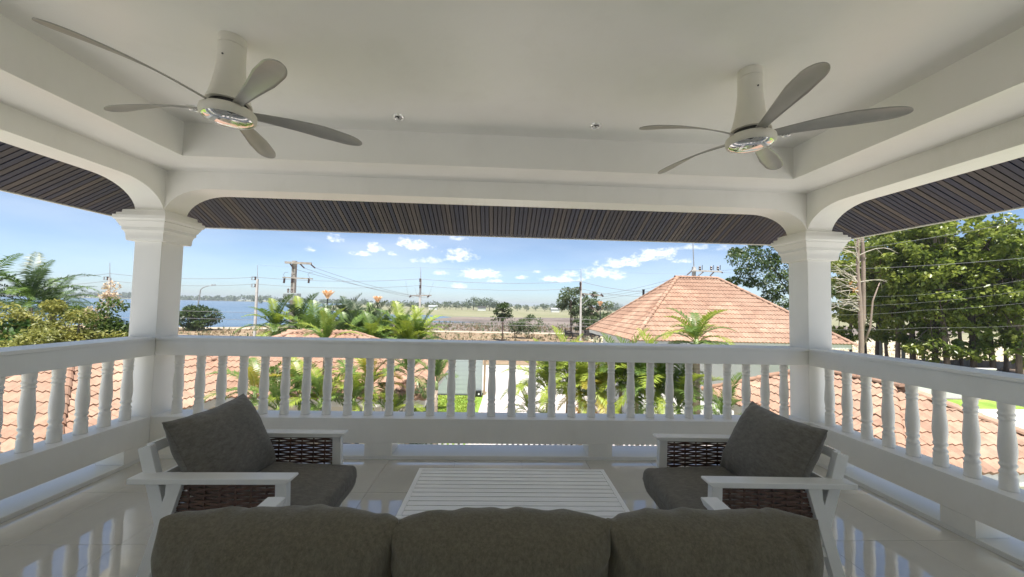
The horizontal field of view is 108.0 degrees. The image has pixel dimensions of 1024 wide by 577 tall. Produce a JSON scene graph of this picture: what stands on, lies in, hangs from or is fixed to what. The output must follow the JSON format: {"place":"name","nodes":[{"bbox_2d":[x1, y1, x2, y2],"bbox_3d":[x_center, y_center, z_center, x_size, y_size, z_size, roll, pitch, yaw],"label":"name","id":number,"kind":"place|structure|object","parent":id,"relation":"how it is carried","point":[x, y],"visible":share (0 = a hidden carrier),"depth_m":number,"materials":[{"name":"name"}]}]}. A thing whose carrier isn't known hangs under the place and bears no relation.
{"place":"outdoors","nodes":[
{"label":"outdoors","id":0,"kind":"place"},
{"bbox_2d":[0,318,35,345],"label":"green shrub","id":1,"kind":"object","parent":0,"point":[9,327],"visible":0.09,"depth_m":11.29,"materials":[{"name":"green plant"}]},
{"bbox_2d":[0,253,50,319],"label":"palm tree","id":2,"kind":"object","parent":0,"point":[7,272],"visible":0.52,"depth_m":13.96,"materials":[{"name":"green plant"}]},
{"bbox_2d":[0,326,69,347],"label":"flowering shrub","id":3,"kind":"object","parent":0,"point":[45,337],"visible":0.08,"depth_m":10.12,"materials":[{"name":"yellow plant"}]},
{"bbox_2d":[0,302,79,343],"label":"flowering shrub","id":4,"kind":"object","parent":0,"point":[21,313],"visible":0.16,"depth_m":11.69,"materials":[{"name":"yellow plant"}]},
{"bbox_2d":[0,252,100,315],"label":"palm tree","id":5,"kind":"object","parent":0,"point":[31,286],"visible":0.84,"depth_m":14.68,"materials":[{"name":"green plant"}]},
{"bbox_2d":[0,276,103,319],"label":"palm tree","id":6,"kind":"object","parent":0,"point":[58,292],"visible":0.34,"depth_m":16.16,"materials":[{"name":"green plant"}]},
{"bbox_2d":[1,299,128,346],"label":"flowering shrub","id":7,"kind":"object","parent":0,"point":[83,334],"visible":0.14,"depth_m":11.38,"materials":[{"name":"green plant"}]},
{"bbox_2d":[80,280,122,329],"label":"blossom tree","id":8,"kind":"object","parent":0,"point":[107,293],"visible":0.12,"depth_m":13.24,"materials":[{"name":"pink plant"}]},
{"bbox_2d":[80,297,129,339],"bbox_3d":[-13.503,2.762,12.283,2.322,5.020,1.940,1,-3,-2],"label":"green shrub","id":9,"kind":"object","parent":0,"point":[112,323],"visible":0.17,"depth_m":12.35,"materials":[{"name":"green plant"}]},
{"bbox_2d":[0,296,448,326],"bbox_3d":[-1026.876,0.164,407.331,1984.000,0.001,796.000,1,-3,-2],"label":"lake","id":10,"kind":"structure","parent":0,"point":[230,309],"depth_m":171.38,"materials":[{"name":"liquid"}]},
{"bbox_2d":[430,395,482,444],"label":"lawn","id":11,"kind":"structure","parent":0,"point":[478,402],"depth_m":18.48,"materials":[{"name":"green plant"}]},
{"bbox_2d":[344,311,399,338],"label":"palm tree","id":12,"kind":"object","parent":11,"relation":"on","point":[369,326],"visible":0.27,"depth_m":15.82,"materials":[{"name":"green plant"}]},
{"bbox_2d":[358,304,395,338],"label":"palm tree","id":13,"kind":"object","parent":11,"relation":"on","point":[385,317],"visible":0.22,"depth_m":17.39,"materials":[{"name":"green plant"}]},
{"bbox_2d":[372,301,437,338],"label":"palm tree","id":14,"kind":"object","parent":11,"relation":"on","point":[395,311],"visible":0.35,"depth_m":16.55,"materials":[{"name":"green plant"}]},
{"bbox_2d":[378,308,439,338],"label":"palm tree","id":15,"kind":"object","parent":11,"relation":"on","point":[408,327],"visible":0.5,"depth_m":15.34,"materials":[{"name":"green plant"}]},
{"bbox_2d":[394,305,447,339],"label":"palm tree","id":16,"kind":"object","parent":11,"relation":"on","point":[417,321],"visible":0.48,"depth_m":16.21,"materials":[{"name":"green plant"}]},
{"bbox_2d":[395,322,583,332],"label":"dry grass","id":17,"kind":"structure","parent":0,"point":[485,326],"depth_m":77.92,"materials":[{"name":"brown plant"}]},
{"bbox_2d":[0,0,1023,193],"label":"ceiling","id":18,"kind":"structure","parent":0,"point":[517,91],"depth_m":2.42,"materials":[{"name":"paint"}]},
{"bbox_2d":[32,17,361,157],"bbox_3d":[-1.694,-1.211,2.184,1.365,0.502,1.399,1,-3,-2],"label":"ceiling fan","id":19,"kind":"object","parent":18,"relation":"hanging from","point":[232,93],"visible":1,"depth_m":2.11,"materials":[{"name":"paint"}]},
{"bbox_2d":[639,62,913,173],"bbox_3d":[1.458,-1.133,2.336,1.367,0.502,1.398,1,-3,-2],"label":"ceiling fan","id":20,"kind":"object","parent":18,"relation":"hanging from","point":[752,130],"visible":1,"depth_m":2.25,"materials":[{"name":"paint"}]},
{"bbox_2d":[0,458,1023,576],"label":"floor","id":21,"kind":"structure","parent":0,"point":[103,527],"depth_m":2.50,"materials":[{"name":"tile"}]},
{"bbox_2d":[0,337,154,522],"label":"balustrade","id":22,"kind":"object","parent":21,"relation":"on","point":[56,463],"visible":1,"depth_m":2.84,"materials":[{"name":"white paint"}]},
{"bbox_2d":[112,170,204,435],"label":"column","id":23,"kind":"structure","parent":21,"relation":"on","point":[161,238],"depth_m":3.54,"materials":[{"name":"white paint"}]},
{"bbox_2d":[0,102,165,209],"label":"beam","id":24,"kind":"structure","parent":23,"relation":"on","point":[141,183],"depth_m":2.92,"materials":[{"name":"white paint"}]},
{"bbox_2d":[0,142,134,216],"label":"timber eave","id":25,"kind":"object","parent":24,"relation":"attached to","point":[27,173],"visible":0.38,"depth_m":3.30,"materials":[{"name":"brown wood"}]},
{"bbox_2d":[164,170,806,234],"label":"beam","id":26,"kind":"structure","parent":23,"relation":"on","point":[186,192],"depth_m":3.75,"materials":[{"name":"white paint"}]},
{"bbox_2d":[187,197,786,245],"bbox_3d":[-0.160,-1.000,4.252,8.340,0.649,1.034,1,-3,-2],"label":"timber eave","id":27,"kind":"object","parent":26,"relation":"attached to","point":[245,213],"visible":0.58,"depth_m":4.47,"materials":[{"name":"wood"}]},
{"bbox_2d":[126,394,356,576],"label":"armchair","id":28,"kind":"object","parent":21,"relation":"on","point":[226,454],"visible":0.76,"depth_m":1.98,"materials":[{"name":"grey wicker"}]},
{"bbox_2d":[149,335,809,460],"bbox_3d":[-0.193,1.147,3.804,7.000,1.208,0.379,1,-3,-2],"label":"balustrade","id":29,"kind":"object","parent":21,"relation":"on","point":[383,434],"visible":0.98,"depth_m":3.67,"materials":[{"name":"white paint"}]},
{"bbox_2d":[151,497,823,576],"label":"sofa","id":30,"kind":"object","parent":21,"relation":"on","point":[271,537],"visible":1,"depth_m":1.00,"materials":[{"name":"grey fabric"}]},
{"bbox_2d":[396,468,629,519],"bbox_3d":[0.007,1.409,2.235,1.260,0.385,0.600,1,-3,-2],"label":"coffee table","id":31,"kind":"object","parent":21,"relation":"on","point":[592,492],"visible":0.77,"depth_m":2.24,"materials":[{"name":"white wood"}]},
{"bbox_2d":[642,401,857,576],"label":"armchair","id":32,"kind":"object","parent":21,"relation":"on","point":[769,458],"visible":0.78,"depth_m":2.08,"materials":[{"name":"grey fabric"}]},
{"bbox_2d":[771,231,850,424],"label":"column","id":33,"kind":"structure","parent":21,"relation":"on","point":[808,256],"depth_m":3.83,"materials":[{"name":"white paint"}]},
{"bbox_2d":[807,116,1023,230],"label":"beam","id":34,"kind":"structure","parent":33,"relation":"on","point":[828,207],"depth_m":2.87,"materials":[{"name":"white paint"}]},
{"bbox_2d":[832,157,1023,239],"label":"timber eave","id":35,"kind":"object","parent":34,"relation":"attached to","point":[996,188],"visible":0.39,"depth_m":3.28,"materials":[{"name":"brown wood"}]},
{"bbox_2d":[809,349,1023,566],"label":"balustrade","id":36,"kind":"object","parent":21,"relation":"on","point":[970,501],"visible":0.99,"depth_m":2.74,"materials":[{"name":"white paint"}]},
{"bbox_2d":[0,191,1023,312],"label":"sky","id":37,"kind":"structure","parent":0,"point":[79,241],"materials":[{"name":"blue"}]},
{"bbox_2d":[2,295,1023,411],"bbox_3d":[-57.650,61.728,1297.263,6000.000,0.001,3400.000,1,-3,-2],"label":"ground","id":38,"kind":"structure","parent":0,"point":[450,312],"depth_m":236.26,"materials":[{"name":"green plant"}]},
{"bbox_2d":[0,355,215,452],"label":"wing house","id":39,"kind":"structure","parent":38,"relation":"on","point":[11,399],"depth_m":6.90,"materials":[{"name":"ceramic"}]},
{"bbox_2d":[2,290,372,303],"bbox_3d":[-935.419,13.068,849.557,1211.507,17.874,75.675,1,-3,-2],"label":"woods","id":40,"kind":"object","parent":38,"relation":"on","point":[207,298],"visible":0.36,"depth_m":845.44,"materials":[{"name":"green plant"}]},
{"bbox_2d":[232,293,305,336],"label":"palm tree","id":41,"kind":"object","parent":38,"relation":"on","point":[274,323],"visible":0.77,"depth_m":16.29,"materials":[{"name":"green plant"}]},
{"bbox_2d":[260,292,318,336],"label":"palm tree","id":42,"kind":"object","parent":38,"relation":"on","point":[294,307],"visible":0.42,"depth_m":16.96,"materials":[{"name":"green plant"}]},
{"bbox_2d":[282,261,314,326],"bbox_3d":[-17.305,1.841,29.814,2.563,8.210,1.145,1,-3,-2],"label":"power pole","id":43,"kind":"object","parent":38,"relation":"on","point":[293,277],"visible":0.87,"depth_m":30.10,"materials":[{"name":"concrete"}]},
{"bbox_2d":[279,300,342,329],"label":"palm tree","id":44,"kind":"object","parent":38,"relation":"on","point":[312,316],"visible":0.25,"depth_m":16.13,"materials":[{"name":"green plant"}]},
{"bbox_2d":[206,329,447,443],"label":"gate house","id":45,"kind":"structure","parent":38,"relation":"on","point":[232,365],"depth_m":10.15,"materials":[{"name":"ceramic"}]},
{"bbox_2d":[329,293,367,325],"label":"palm tree","id":46,"kind":"object","parent":38,"relation":"on","point":[343,305],"visible":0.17,"depth_m":19.62,"materials":[{"name":"green plant"}]},
{"bbox_2d":[335,308,368,333],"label":"palm tree","id":47,"kind":"object","parent":38,"relation":"on","point":[341,325],"visible":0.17,"depth_m":16.02,"materials":[{"name":"green plant"}]},
{"bbox_2d":[332,300,395,329],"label":"palm tree","id":48,"kind":"object","parent":38,"relation":"on","point":[360,323],"visible":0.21,"depth_m":17.82,"materials":[{"name":"green plant"}]},
{"bbox_2d":[251,297,617,310],"bbox_3d":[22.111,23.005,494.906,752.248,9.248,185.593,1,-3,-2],"label":"woods","id":49,"kind":"object","parent":38,"relation":"on","point":[359,302],"visible":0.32,"depth_m":461.43,"materials":[{"name":"green plant"}]},
{"bbox_2d":[438,360,482,395],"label":"sliding gate","id":50,"kind":"structure","parent":38,"relation":"on","point":[462,373],"depth_m":20.32,"materials":[{"name":"white metal"}]},
{"bbox_2d":[586,275,858,414],"bbox_3d":[8.967,2.686,18.015,9.206,6.646,7.208,1,-3,-2],"label":"villa","id":51,"kind":"object","parent":38,"relation":"on","point":[749,318],"visible":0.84,"depth_m":16.05,"materials":[{"name":"tile"}]},
{"bbox_2d":[577,363,996,398],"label":"boundary wall","id":52,"kind":"structure","parent":38,"relation":"on","point":[949,395],"depth_m":22.05,"materials":[{"name":"white paint"}]},
{"bbox_2d":[701,369,1023,489],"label":"wing house","id":53,"kind":"structure","parent":38,"relation":"on","point":[989,458],"depth_m":6.74,"materials":[{"name":"tile"}]},
{"bbox_2d":[482,365,564,391],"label":"road","id":54,"kind":"structure","parent":0,"point":[502,378],"depth_m":25.68,"materials":[{"name":"concrete"}]},
{"bbox_2d":[474,391,582,444],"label":"driveway","id":55,"kind":"structure","parent":0,"point":[501,405],"depth_m":18.85,"materials":[{"name":"white concrete"}]},
{"bbox_2d":[504,385,545,444],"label":"palm tree","id":56,"kind":"object","parent":55,"relation":"on","point":[524,395],"visible":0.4,"depth_m":13.08,"materials":[{"name":"green plant"}]},
{"bbox_2d":[525,325,596,444],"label":"palm tree","id":57,"kind":"object","parent":55,"relation":"on","point":[565,363],"visible":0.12,"depth_m":12.51,"materials":[{"name":"green plant"}]},
{"bbox_2d":[60,325,1010,368],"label":"field","id":58,"kind":"structure","parent":0,"point":[448,337],"depth_m":56.65,"materials":[{"name":"green plant"}]},
{"bbox_2d":[179,303,224,330],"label":"round tree","id":59,"kind":"object","parent":58,"relation":"on","point":[191,313],"visible":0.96,"depth_m":56.69,"materials":[{"name":"green plant"}]},
{"bbox_2d":[251,265,258,335],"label":"power pole","id":60,"kind":"object","parent":58,"relation":"on","point":[256,301],"visible":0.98,"depth_m":43.64,"materials":[{"name":"concrete"}]},
{"bbox_2d":[178,326,602,342],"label":"weeds","id":61,"kind":"object","parent":58,"relation":"on","point":[549,334],"visible":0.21,"depth_m":55.01,"materials":[{"name":"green plant"}]},
{"bbox_2d":[490,302,513,340],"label":"tree","id":62,"kind":"object","parent":58,"relation":"on","point":[503,307],"visible":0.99,"depth_m":51.69,"materials":[{"name":"green plant"}]},
{"bbox_2d":[508,314,543,338],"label":"field bush","id":63,"kind":"object","parent":58,"relation":"on","point":[530,328],"visible":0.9,"depth_m":55.76,"materials":[{"name":"green plant"}]},
{"bbox_2d":[556,286,583,335],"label":"tree","id":64,"kind":"object","parent":58,"relation":"on","point":[573,306],"visible":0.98,"depth_m":62.07,"materials":[{"name":"green plant"}]},
{"bbox_2d":[579,281,603,340],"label":"power pole","id":65,"kind":"object","parent":58,"relation":"on","point":[580,314],"visible":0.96,"depth_m":45.28,"materials":[{"name":"concrete"}]},
{"bbox_2d":[568,291,614,335],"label":"tree","id":66,"kind":"object","parent":58,"relation":"on","point":[590,314],"visible":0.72,"depth_m":64.17,"materials":[{"name":"green plant"}]},
{"bbox_2d":[687,243,722,275],"bbox_3d":[17.938,1.366,34.718,3.445,11.176,0.492,1,-3,-2],"label":"power pole","id":67,"kind":"object","parent":58,"relation":"on","point":[693,270],"visible":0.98,"depth_m":34.72,"materials":[{"name":"concrete"}]},
{"bbox_2d":[906,358,1023,368],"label":"shade net fence","id":68,"kind":"object","parent":58,"relation":"on","point":[985,364],"visible":0.09,"depth_m":34.70,"materials":[{"name":"black plastic"}]},
{"bbox_2d":[179,327,968,341],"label":"dirt road","id":69,"kind":"structure","parent":0,"point":[428,331],"depth_m":66.17,"materials":[{"name":"beige soil"}]},
{"bbox_2d":[296,317,963,340],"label":"mudflat","id":70,"kind":"structure","parent":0,"point":[550,321],"depth_m":105.39,"materials":[{"name":"brown soil"}]},
{"bbox_2d":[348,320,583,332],"bbox_3d":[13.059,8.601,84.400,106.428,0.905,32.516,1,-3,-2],"label":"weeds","id":71,"kind":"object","parent":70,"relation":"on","point":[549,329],"visible":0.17,"depth_m":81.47,"materials":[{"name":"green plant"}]},
{"bbox_2d":[575,396,710,445],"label":"yard","id":72,"kind":"structure","parent":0,"point":[596,399],"depth_m":18.65,"materials":[{"name":"green plant"}]},
{"bbox_2d":[614,327,719,413],"bbox_3d":[4.018,3.322,10.061,3.068,4.444,2.800,1,-3,-2],"label":"palm tree","id":73,"kind":"object","parent":72,"relation":"on","point":[661,367],"visible":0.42,"depth_m":9.81,"materials":[{"name":"green plant"}]},
{"bbox_2d":[654,308,735,413],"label":"palm tree","id":74,"kind":"object","parent":72,"relation":"on","point":[693,329],"visible":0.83,"depth_m":9.45,"materials":[{"name":"green plant"}]},
{"bbox_2d":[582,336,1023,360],"bbox_3d":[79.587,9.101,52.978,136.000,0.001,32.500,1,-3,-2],"label":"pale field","id":75,"kind":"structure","parent":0,"point":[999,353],"depth_m":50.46,"materials":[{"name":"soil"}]},
{"bbox_2d":[831,239,876,351],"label":"broadleaf tree","id":76,"kind":"object","parent":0,"point":[841,331],"visible":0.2,"depth_m":36.68,"materials":[{"name":"green plant"}]},
{"bbox_2d":[831,237,894,352],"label":"bare tree","id":77,"kind":"object","parent":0,"point":[861,288],"visible":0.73,"depth_m":17.72,"materials":[{"name":"brown plant"}]},
{"bbox_2d":[946,369,1023,399],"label":"soil","id":78,"kind":"structure","parent":0,"point":[1012,370],"depth_m":33.38,"materials":[{"name":"brown soil"}]},
{"bbox_2d":[724,245,837,309],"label":"shade tree","id":79,"kind":"object","parent":78,"relation":"on","point":[774,259],"visible":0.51,"depth_m":27.73,"materials":[{"name":"green plant"}]},
{"bbox_2d":[831,235,887,353],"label":"broadleaf tree","id":80,"kind":"object","parent":78,"relation":"on","point":[867,240],"visible":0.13,"depth_m":34.59,"materials":[{"name":"green plant"}]},
{"bbox_2d":[834,240,902,354],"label":"broadleaf tree","id":81,"kind":"object","parent":78,"relation":"on","point":[877,336],"visible":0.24,"depth_m":32.40,"materials":[{"name":"green plant"}]},
{"bbox_2d":[847,225,946,357],"bbox_3d":[30.074,0.773,29.061,5.446,12.308,5.046,1,-3,-2],"label":"broadleaf tree","id":82,"kind":"object","parent":78,"relation":"on","point":[899,339],"visible":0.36,"depth_m":28.71,"materials":[{"name":"green plant"}]},
{"bbox_2d":[865,231,957,359],"bbox_3d":[30.636,0.993,28.515,5.723,11.848,5.165,1,-3,-2],"label":"broadleaf tree","id":83,"kind":"object","parent":78,"relation":"on","point":[888,256],"visible":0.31,"depth_m":28.06,"materials":[{"name":"green plant"}]},
{"bbox_2d":[879,224,979,362],"bbox_3d":[30.938,0.170,27.566,5.038,13.421,5.469,0,-3,35],"label":"broadleaf tree","id":84,"kind":"object","parent":78,"relation":"on","point":[917,252],"visible":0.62,"depth_m":26.56,"materials":[{"name":"green plant"}]},
{"bbox_2d":[892,218,999,364],"bbox_3d":[31.351,0.589,27.163,5.738,12.566,4.798,1,-3,-2],"label":"broadleaf tree","id":85,"kind":"object","parent":78,"relation":"on","point":[916,314],"visible":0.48,"depth_m":26.38,"materials":[{"name":"green plant"}]},
{"bbox_2d":[921,234,1023,367],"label":"broadleaf tree","id":86,"kind":"object","parent":78,"relation":"on","point":[975,333],"visible":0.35,"depth_m":25.71,"materials":[{"name":"green plant"}]},
{"bbox_2d":[948,212,1023,370],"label":"broadleaf tree","id":87,"kind":"object","parent":78,"relation":"on","point":[989,243],"visible":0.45,"depth_m":25.17,"materials":[{"name":"green plant"}]},
{"bbox_2d":[956,216,1023,373],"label":"broadleaf tree","id":88,"kind":"object","parent":78,"relation":"on","point":[1015,334],"visible":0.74,"depth_m":24.90,"materials":[{"name":"green plant"}]},
{"bbox_2d":[990,242,1023,372],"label":"broadleaf tree","id":89,"kind":"object","parent":78,"relation":"on","point":[1007,354],"visible":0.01,"depth_m":32.56,"materials":[{"name":"green plant"}]},
{"bbox_2d":[947,399,1023,408],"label":"grass verge","id":90,"kind":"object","parent":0,"point":[986,404],"depth_m":20.79,"materials":[{"name":"green plant"}]},
{"bbox_2d":[978,409,1023,428],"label":"garden path","id":91,"kind":"structure","parent":0,"point":[1019,418],"depth_m":18.68,"materials":[{"name":"concrete"}]},
{"label":"courtyard","id":92,"kind":"structure","parent":0,"visible":0},
{"bbox_2d":[204,357,299,409],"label":"palm tree","id":93,"kind":"object","parent":92,"relation":"on","point":[253,374],"visible":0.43,"depth_m":8.21,"materials":[{"name":"green plant"}]},
{"bbox_2d":[226,367,317,410],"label":"palm tree","id":94,"kind":"object","parent":92,"relation":"on","point":[275,387],"visible":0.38,"depth_m":7.83,"materials":[{"name":"green plant"}]},
{"bbox_2d":[267,357,343,410],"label":"palm tree","id":95,"kind":"object","parent":92,"relation":"on","point":[293,370],"visible":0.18,"depth_m":8.50,"materials":[{"name":"green plant"}]},
{"bbox_2d":[275,361,365,410],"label":"palm tree","id":96,"kind":"object","parent":92,"relation":"on","point":[317,386],"visible":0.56,"depth_m":8.02,"materials":[{"name":"green plant"}]},
{"bbox_2d":[300,307,361,396],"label":"palm tree","id":97,"kind":"object","parent":92,"relation":"on","point":[326,322],"visible":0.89,"depth_m":8.63,"materials":[{"name":"green plant"}]},
{"bbox_2d":[315,359,402,443],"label":"palm tree","id":98,"kind":"object","parent":92,"relation":"on","point":[357,390],"visible":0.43,"depth_m":8.16,"materials":[{"name":"green plant"}]},
{"bbox_2d":[331,358,405,410],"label":"palm tree","id":99,"kind":"object","parent":92,"relation":"on","point":[361,360],"visible":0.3,"depth_m":8.50,"materials":[{"name":"green plant"}]},
{"bbox_2d":[352,382,426,443],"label":"palm tree","id":100,"kind":"object","parent":92,"relation":"on","point":[397,405],"visible":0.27,"depth_m":8.41,"materials":[{"name":"green plant"}]},
{"bbox_2d":[364,336,446,443],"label":"palm tree","id":101,"kind":"object","parent":92,"relation":"on","point":[404,364],"visible":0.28,"depth_m":8.43,"materials":[{"name":"green plant"}]},
{"bbox_2d":[415,359,458,443],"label":"palm tree","id":102,"kind":"object","parent":92,"relation":"on","point":[439,367],"visible":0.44,"depth_m":7.93,"materials":[{"name":"green plant"}]},
{"bbox_2d":[500,338,586,444],"bbox_3d":[1.077,3.603,12.118,3.010,3.934,2.778,1,-3,-2],"label":"palm tree","id":103,"kind":"object","parent":92,"relation":"on","point":[544,373],"visible":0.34,"depth_m":11.87,"materials":[{"name":"green plant"}]},
{"bbox_2d":[536,342,623,444],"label":"palm tree","id":104,"kind":"object","parent":92,"relation":"on","point":[581,404],"visible":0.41,"depth_m":10.82,"materials":[{"name":"green plant"}]},
{"bbox_2d":[556,340,642,413],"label":"palm tree","id":105,"kind":"object","parent":92,"relation":"on","point":[599,381],"visible":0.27,"depth_m":10.93,"materials":[{"name":"green plant"}]},
{"bbox_2d":[579,327,664,445],"bbox_3d":[3.347,3.350,11.071,2.758,4.447,2.896,-1,-3,39],"label":"palm tree","id":106,"kind":"object","parent":92,"relation":"on","point":[621,371],"visible":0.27,"depth_m":10.80,"materials":[{"name":"green plant"}]},
{"bbox_2d":[596,335,678,445],"bbox_3d":[3.618,3.430,10.565,2.526,4.254,2.866,1,-3,-2],"label":"palm tree","id":107,"kind":"object","parent":92,"relation":"on","point":[638,367],"visible":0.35,"depth_m":10.29,"materials":[{"name":"green plant"}]},
{"bbox_2d":[636,363,722,413],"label":"palm tree","id":108,"kind":"object","parent":92,"relation":"on","point":[679,396],"visible":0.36,"depth_m":9.46,"materials":[{"name":"green plant"}]},
{"bbox_2d":[693,372,741,445],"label":"palm tree","id":109,"kind":"object","parent":92,"relation":"on","point":[715,412],"visible":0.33,"depth_m":8.19,"materials":[{"name":"green plant"}]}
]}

